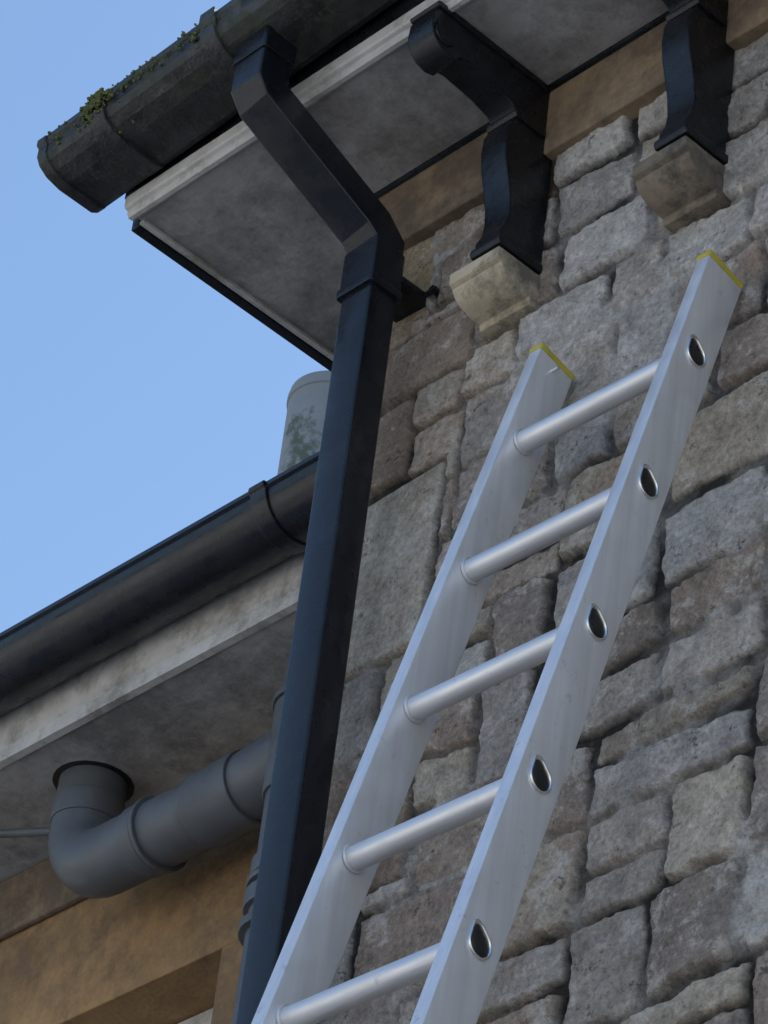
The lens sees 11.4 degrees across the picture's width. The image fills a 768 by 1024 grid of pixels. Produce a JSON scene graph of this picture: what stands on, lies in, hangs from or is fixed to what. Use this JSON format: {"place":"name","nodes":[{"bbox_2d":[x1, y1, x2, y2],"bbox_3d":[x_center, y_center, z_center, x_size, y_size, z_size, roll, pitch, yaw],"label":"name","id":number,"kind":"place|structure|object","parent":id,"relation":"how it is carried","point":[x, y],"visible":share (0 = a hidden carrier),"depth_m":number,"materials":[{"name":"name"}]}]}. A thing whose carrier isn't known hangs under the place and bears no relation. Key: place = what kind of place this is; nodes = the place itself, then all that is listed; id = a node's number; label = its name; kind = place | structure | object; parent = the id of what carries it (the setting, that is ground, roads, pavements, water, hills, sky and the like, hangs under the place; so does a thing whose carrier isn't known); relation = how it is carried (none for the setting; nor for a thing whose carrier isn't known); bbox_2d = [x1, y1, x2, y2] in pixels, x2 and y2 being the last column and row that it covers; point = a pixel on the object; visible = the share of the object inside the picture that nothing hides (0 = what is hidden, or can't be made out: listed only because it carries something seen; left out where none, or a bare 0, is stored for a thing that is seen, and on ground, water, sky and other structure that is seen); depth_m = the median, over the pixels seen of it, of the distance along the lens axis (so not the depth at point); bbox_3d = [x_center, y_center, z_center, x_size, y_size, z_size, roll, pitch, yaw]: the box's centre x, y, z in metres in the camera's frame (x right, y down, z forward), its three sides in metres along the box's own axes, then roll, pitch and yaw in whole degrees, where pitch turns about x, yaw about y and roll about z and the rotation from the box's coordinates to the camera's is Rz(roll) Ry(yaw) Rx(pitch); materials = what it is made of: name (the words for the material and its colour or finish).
{"place":"outdoors","nodes":[
{"label":"outdoors","id":0,"kind":"place"},
{"bbox_2d":[0,0,327,632],"label":"sky","id":1,"kind":"structure","parent":0,"point":[139,401],"materials":[{"name":"blue"}]},
{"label":"ground","id":2,"kind":"structure","parent":0,"visible":0},
{"bbox_2d":[0,553,304,1023],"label":"house extension","id":3,"kind":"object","parent":2,"relation":"on","point":[168,706],"visible":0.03,"depth_m":5.98,"materials":[{"name":"paint"}]},
{"bbox_2d":[0,827,49,837],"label":"overflow pipe","id":4,"kind":"object","parent":3,"relation":"attached to","point":[24,832],"depth_m":6.14,"materials":[{"name":"grey plastic"}]},
{"bbox_2d":[0,451,319,716],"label":"roof gutter","id":5,"kind":"object","parent":3,"relation":"attached to","point":[257,529],"visible":0.79,"depth_m":5.81,"materials":[{"name":"black plastic"}]},
{"bbox_2d":[48,652,289,1023],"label":"soil pipe","id":6,"kind":"object","parent":3,"relation":"attached to","point":[103,842],"visible":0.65,"depth_m":5.84,"materials":[{"name":"grey plastic"}]},
{"bbox_2d":[178,1008,212,1023],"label":"window frame top","id":7,"kind":"structure","parent":3,"relation":"in","point":[205,1017],"depth_m":5.95,"materials":[{"name":"white paint"}]},
{"bbox_2d":[277,370,330,474],"bbox_3d":[-0.160,0.202,7.057,0.370,1.068,0.360,34,-45,-30],"label":"chimney pot","id":8,"kind":"object","parent":3,"relation":"on","point":[307,397],"visible":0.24,"depth_m":7.26,"materials":[{"name":"ceramic"}]},
{"bbox_2d":[251,250,743,1023],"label":"aluminium ladder","id":9,"kind":"object","parent":2,"relation":"on","point":[455,968],"visible":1,"depth_m":4.49,"materials":[{"name":"silver metal"}]},
{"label":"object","id":10,"kind":"object","parent":2,"relation":"on","visible":0},
{"bbox_2d":[231,25,439,1023],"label":"square downpipe","id":11,"kind":"object","parent":10,"relation":"attached to","point":[378,293],"visible":0.94,"depth_m":5.21,"materials":[{"name":"black plastic"}]},
{"bbox_2d":[139,0,667,352],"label":"soffit boards","id":12,"kind":"object","parent":10,"relation":"on","point":[249,220],"visible":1,"depth_m":5.64,"materials":[{"name":"grey paint"}]},
{"bbox_2d":[131,219,332,371],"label":"fascia side","id":13,"kind":"structure","parent":12,"relation":"attached to","point":[170,252],"depth_m":5.91,"materials":[{"name":"black paint"}]},
{"bbox_2d":[139,219,333,360],"bbox_3d":[1.811,1.056,7.359,6.130,0.006,0.010,34,-45,-30],"label":"side drip edge","id":14,"kind":"object","parent":12,"relation":"attached to","point":[230,284],"visible":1,"depth_m":5.90,"materials":[{"name":"white paint"}]},
{"bbox_2d":[124,0,472,220],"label":"eave moulding","id":15,"kind":"object","parent":12,"relation":"attached to","point":[354,62],"visible":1,"depth_m":5.57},
{"bbox_2d":[125,0,424,198],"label":"fascia","id":16,"kind":"structure","parent":15,"relation":"on","point":[386,17],"depth_m":5.55,"materials":[{"name":"black paint"}]},
{"bbox_2d":[37,0,397,212],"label":"roof gutter","id":17,"kind":"object","parent":16,"relation":"attached to","point":[102,149],"visible":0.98,"depth_m":5.66,"materials":[{"name":"black metal"}]},
{"bbox_2d":[410,0,548,91],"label":"bracket cap","id":18,"kind":"object","parent":15,"relation":"attached to","point":[492,45],"visible":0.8,"depth_m":5.41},
{"bbox_2d":[486,108,544,137],"bbox_3d":[0.186,-0.540,5.432,0.061,0.016,0.060,34,-45,-30],"label":"bracket band","id":19,"kind":"object","parent":15,"relation":"attached to","point":[527,121],"visible":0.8,"depth_m":5.41,"materials":[{"name":"black paint"}]},
{"bbox_2d":[665,0,726,26],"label":"bracket band","id":20,"kind":"object","parent":15,"relation":"attached to","point":[713,12],"visible":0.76,"depth_m":5.21,"materials":[{"name":"black paint"}]},
{"bbox_2d":[449,246,540,339],"bbox_3d":[0.158,-0.298,5.284,0.104,0.061,0.096,34,-45,-30],"label":"corbel","id":21,"kind":"object","parent":10,"relation":"attached to","point":[496,292],"visible":1,"depth_m":5.26,"materials":[{"name":"stone"}]},
{"bbox_2d":[470,234,542,274],"bbox_3d":[0.171,-0.343,5.291,0.094,0.016,0.058,34,-45,-30],"label":"bracket foot","id":22,"kind":"object","parent":21,"relation":"on","point":[517,252],"visible":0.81,"depth_m":5.27},
{"bbox_2d":[378,0,767,250],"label":"frieze","id":23,"kind":"object","parent":10,"relation":"attached to","point":[628,79],"depth_m":5.41,"materials":[{"name":"paint"}]},
{"bbox_2d":[408,8,551,263],"bbox_3d":[0.127,-0.513,5.348,0.254,0.341,0.050,34,-45,-30],"label":"eave bracket","id":24,"kind":"object","parent":23,"relation":"attached to","point":[494,86],"visible":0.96,"depth_m":5.37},
{"bbox_2d":[435,20,455,46],"bbox_3d":[0.068,-0.658,5.371,0.040,0.040,0.056,34,-45,-30],"label":"bracket scroll","id":25,"kind":"object","parent":24,"relation":"attached to","point":[445,33],"visible":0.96,"depth_m":5.35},
{"bbox_2d":[374,10,669,197],"bbox_3d":[1.889,-1.511,4.043,0.008,0.007,5.535,34,-45,-30],"label":"frieze moulding","id":26,"kind":"object","parent":23,"relation":"attached to","point":[618,45],"depth_m":5.48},
{"bbox_2d":[659,0,734,152],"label":"eave bracket","id":27,"kind":"object","parent":23,"relation":"attached to","point":[698,52],"visible":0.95,"depth_m":5.14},
{"bbox_2d":[632,136,730,233],"bbox_3d":[0.397,-0.428,5.076,0.104,0.061,0.096,34,-45,-30],"label":"corbel","id":28,"kind":"object","parent":10,"relation":"attached to","point":[679,183],"visible":1,"depth_m":5.06,"materials":[{"name":"stone"}]},
{"bbox_2d":[654,123,728,164],"bbox_3d":[0.409,-0.474,5.083,0.094,0.016,0.058,34,-45,-30],"label":"bracket foot","id":29,"kind":"object","parent":28,"relation":"on","point":[704,143],"visible":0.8,"depth_m":5.06},
{"bbox_3d":[1.966,0.459,2.086,0.029,5.232,4.550,34,-45,-30],"label":"wall facing","id":30,"kind":"object","parent":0,"visible":0},
{"bbox_2d":[317,33,767,1023],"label":"wall facing","id":31,"kind":"object","parent":30,"relation":"attached to","point":[645,897],"depth_m":4.80,"materials":[{"name":"stone"}]}
]}

